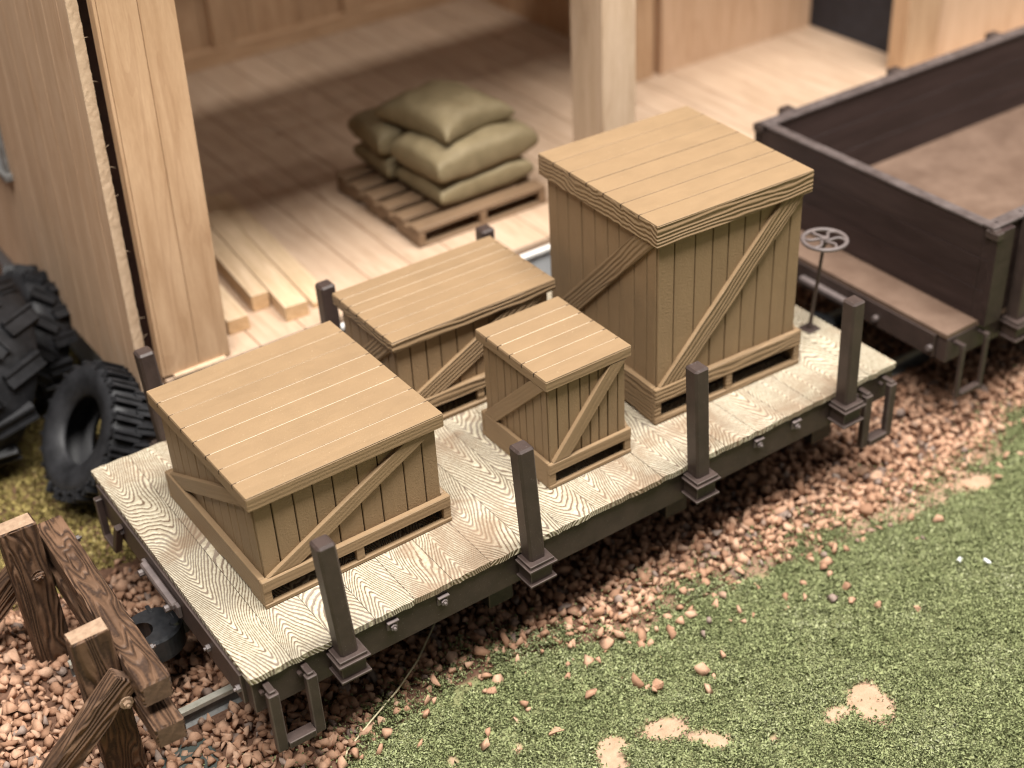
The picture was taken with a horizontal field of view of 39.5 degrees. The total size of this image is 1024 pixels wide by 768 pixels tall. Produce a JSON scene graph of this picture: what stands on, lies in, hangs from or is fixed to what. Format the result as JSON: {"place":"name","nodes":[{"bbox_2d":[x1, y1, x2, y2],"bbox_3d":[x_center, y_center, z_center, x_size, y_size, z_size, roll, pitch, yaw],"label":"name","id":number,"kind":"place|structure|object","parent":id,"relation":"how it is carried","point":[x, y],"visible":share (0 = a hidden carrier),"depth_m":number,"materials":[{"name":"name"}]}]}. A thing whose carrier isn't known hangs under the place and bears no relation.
{"place":"outdoors","nodes":[
{"label":"outdoors","id":0,"kind":"place"},
{"bbox_2d":[0,264,1023,767],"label":"ground","id":1,"kind":"structure","parent":0,"point":[614,754],"depth_m":19.28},
{"bbox_2d":[0,278,46,466],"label":"tractor tyre","id":2,"kind":"object","parent":1,"relation":"on","point":[23,362],"visible":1,"depth_m":22.31,"materials":[{"name":"black rubber"}]},
{"bbox_2d":[0,264,78,410],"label":"tractor tyre","id":3,"kind":"object","parent":1,"relation":"on","point":[55,335],"visible":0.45,"depth_m":23.85,"materials":[{"name":"black rubber"}]},
{"bbox_2d":[0,347,136,610],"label":"dry turf","id":4,"kind":"structure","parent":1,"relation":"on","point":[54,511],"depth_m":22.50,"materials":[{"name":"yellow plant"}]},
{"bbox_2d":[39,360,155,505],"bbox_3d":[-6.445,0.764,22.235,0.835,2.276,2.237,15,14,-47],"label":"tractor tyre","id":5,"kind":"object","parent":1,"relation":"on","point":[86,398],"visible":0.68,"depth_m":21.87,"materials":[{"name":"black rubber"}]},
{"bbox_2d":[0,0,1023,439],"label":"wooden shed","id":6,"kind":"structure","parent":1,"relation":"on","point":[130,130],"depth_m":26.26,"materials":[{"name":"brown wood"}]},
{"bbox_2d":[219,284,249,334],"bbox_3d":[-5.379,-1.854,24.123,0.366,0.265,3.994,-21,38,-24],"label":"lumber piece","id":7,"kind":"object","parent":6,"relation":"on","point":[236,317],"visible":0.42,"depth_m":22.74,"materials":[{"name":"beige wood"}]},
{"bbox_2d":[210,227,269,311],"bbox_3d":[-5.286,-2.457,24.970,0.304,0.304,4.801,-20,38,-23],"label":"lumber piece","id":8,"kind":"object","parent":6,"relation":"on","point":[243,281],"visible":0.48,"depth_m":23.72,"materials":[{"name":"beige wood"}]},
{"bbox_2d":[204,190,308,321],"bbox_3d":[-4.759,-2.388,24.851,0.405,0.275,5.220,-20,38,-23],"label":"lumber piece","id":9,"kind":"object","parent":6,"relation":"on","point":[288,300],"visible":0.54,"depth_m":23.97,"materials":[{"name":"beige wood"}]},
{"bbox_2d":[211,192,317,307],"bbox_3d":[-4.280,-2.419,25.009,0.365,0.104,4.715,-20,38,-24],"label":"lumber piece","id":10,"kind":"object","parent":6,"relation":"on","point":[293,270],"visible":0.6,"depth_m":24.83,"materials":[{"name":"beige wood"}]},
{"bbox_2d":[336,164,545,247],"bbox_3d":[-1.327,-3.614,26.287,2.719,0.364,2.934,-23,39,-27],"label":"pallet","id":11,"kind":"object","parent":6,"relation":"on","point":[475,210],"visible":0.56,"depth_m":25.53,"materials":[{"name":"paint"}]},
{"bbox_2d":[353,142,403,177],"bbox_3d":[-1.785,-4.438,26.737,1.989,0.576,1.340,-22,39,-26],"label":"sack","id":12,"kind":"object","parent":11,"relation":"on","point":[388,166],"visible":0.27,"depth_m":26.13,"materials":[{"name":"beige fabric"}]},
{"bbox_2d":[348,105,410,155],"bbox_3d":[-1.875,-4.845,26.448,1.980,0.660,1.293,-21,38,-24],"label":"sack","id":13,"kind":"object","parent":12,"relation":"on","point":[374,132],"visible":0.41,"depth_m":25.80,"materials":[{"name":"beige fabric"}]},
{"bbox_2d":[397,156,533,204],"bbox_3d":[-0.846,-3.870,25.821,2.030,0.606,1.462,-24,39,-28],"label":"sack","id":14,"kind":"object","parent":11,"relation":"on","point":[506,172],"visible":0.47,"depth_m":25.33,"materials":[{"name":"beige fabric"}]},
{"bbox_2d":[390,117,537,182],"bbox_3d":[-0.854,-4.301,25.542,2.222,0.728,1.495,-26,40,-30],"label":"sack","id":15,"kind":"object","parent":14,"relation":"on","point":[477,150],"visible":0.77,"depth_m":25.02,"materials":[{"name":"beige fabric"}]},
{"bbox_2d":[374,80,514,143],"bbox_3d":[-1.218,-4.925,25.497,1.646,0.634,1.962,-31,43,-34],"label":"sack","id":16,"kind":"object","parent":15,"relation":"on","point":[445,112],"visible":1,"depth_m":25.13,"materials":[{"name":"beige fabric"}]},
{"bbox_2d":[809,0,893,53],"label":"dark door","id":17,"kind":"structure","parent":6,"relation":"in","point":[867,23],"depth_m":31.47,"materials":[{"name":"paint"}]},
{"bbox_2d":[0,282,1023,767],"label":"ballast","id":18,"kind":"structure","parent":1,"relation":"on","point":[614,562],"depth_m":20.32,"materials":[{"name":"gravel"}]},
{"bbox_2d":[0,513,187,767],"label":"buffer stop","id":19,"kind":"object","parent":18,"relation":"on","point":[119,668],"visible":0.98,"depth_m":17.20,"materials":[{"name":"brown wood"}]},
{"bbox_2d":[67,308,933,767],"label":"railway track","id":20,"kind":"structure","parent":18,"relation":"on","point":[209,704],"depth_m":18.51,"materials":[{"name":"silver metal"}]},
{"bbox_2d":[91,224,896,752],"bbox_3d":[-0.085,0.471,20.559,12.102,3.290,5.666,-23,39,-27],"label":"flat car","id":21,"kind":"object","parent":20,"relation":"on","point":[501,532],"visible":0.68,"depth_m":18.71,"materials":[{"name":"paint"}]},
{"bbox_2d":[146,321,451,608],"bbox_3d":[-2.745,0.934,18.496,2.729,1.721,2.848,-24,39,-27],"label":"wooden crate","id":22,"kind":"object","parent":21,"relation":"on","point":[283,452],"visible":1,"depth_m":17.73,"materials":[{"name":"paint"}]},
{"bbox_2d":[332,236,554,419],"bbox_3d":[-0.945,-0.744,20.925,2.743,1.600,1.700,-23,39,-27],"label":"wooden crate","id":23,"kind":"object","parent":21,"relation":"on","point":[415,326],"visible":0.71,"depth_m":20.25,"materials":[{"name":"paint"}]},
{"bbox_2d":[475,296,630,489],"bbox_3d":[0.574,0.097,19.430,1.394,1.745,1.634,-23,39,-27],"label":"wooden crate","id":24,"kind":"object","parent":21,"relation":"on","point":[554,374],"visible":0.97,"depth_m":18.93,"materials":[{"name":"paint"}]},
{"bbox_2d":[538,106,813,424],"bbox_3d":[2.324,-1.803,20.811,2.698,3.172,2.800,-22,38,-25],"label":"wooden crate","id":25,"kind":"object","parent":21,"relation":"on","point":[674,241],"visible":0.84,"depth_m":19.84,"materials":[{"name":"paint"}]},
{"bbox_2d":[753,26,1023,397],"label":"gondola wagon","id":26,"kind":"object","parent":20,"relation":"on","point":[916,195],"visible":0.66,"depth_m":23.88,"materials":[{"name":"brown wood"}]},
{"bbox_2d":[549,727,563,735],"bbox_3d":[0.545,4.452,18.309,0.228,0.100,0.128,-23,39,-27],"label":"loose stone","id":27,"kind":"object","parent":1,"relation":"on","point":[553,732],"visible":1,"depth_m":18.27,"materials":[{"name":"beige stone"}]},
{"bbox_2d":[201,346,1023,767],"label":"turf","id":28,"kind":"structure","parent":1,"relation":"on","point":[1009,536],"depth_m":19.03,"materials":[{"name":"green plant"}]},
{"bbox_2d":[345,624,434,757],"bbox_3d":[-1.432,3.791,18.795,0.204,0.572,3.378,13,37,22],"label":"straw fibre","id":29,"kind":"object","parent":28,"relation":"on","point":[389,699],"visible":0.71,"depth_m":18.57,"materials":[{"name":"beige plant"}]},
{"bbox_2d":[652,678,663,689],"bbox_3d":[1.916,3.985,18.831,0.150,0.158,0.108,14,38,23],"label":"loose stone","id":30,"kind":"object","parent":28,"relation":"on","point":[657,684],"visible":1,"depth_m":18.80,"materials":[{"name":"beige stone"}]},
{"bbox_2d":[842,581,850,589],"bbox_3d":[4.752,2.857,20.232,0.089,0.148,0.135,25,43,35],"label":"loose stone","id":31,"kind":"object","parent":28,"relation":"on","point":[846,586],"visible":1,"depth_m":20.20,"materials":[{"name":"brown stone"}]},
{"bbox_2d":[848,597,855,603],"bbox_3d":[4.782,3.046,20.038,0.115,0.122,0.114,-2,34,2],"label":"loose stone","id":32,"kind":"object","parent":28,"relation":"on","point":[851,600],"visible":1,"depth_m":20.01,"materials":[{"name":"beige stone"}]},
{"bbox_2d":[874,600,880,607],"bbox_3d":[5.125,3.072,19.946,0.116,0.087,0.106,-23,39,-27],"label":"loose stone","id":33,"kind":"object","parent":28,"relation":"on","point":[877,603],"visible":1,"depth_m":19.92,"materials":[{"name":"beige stone"}]}
]}

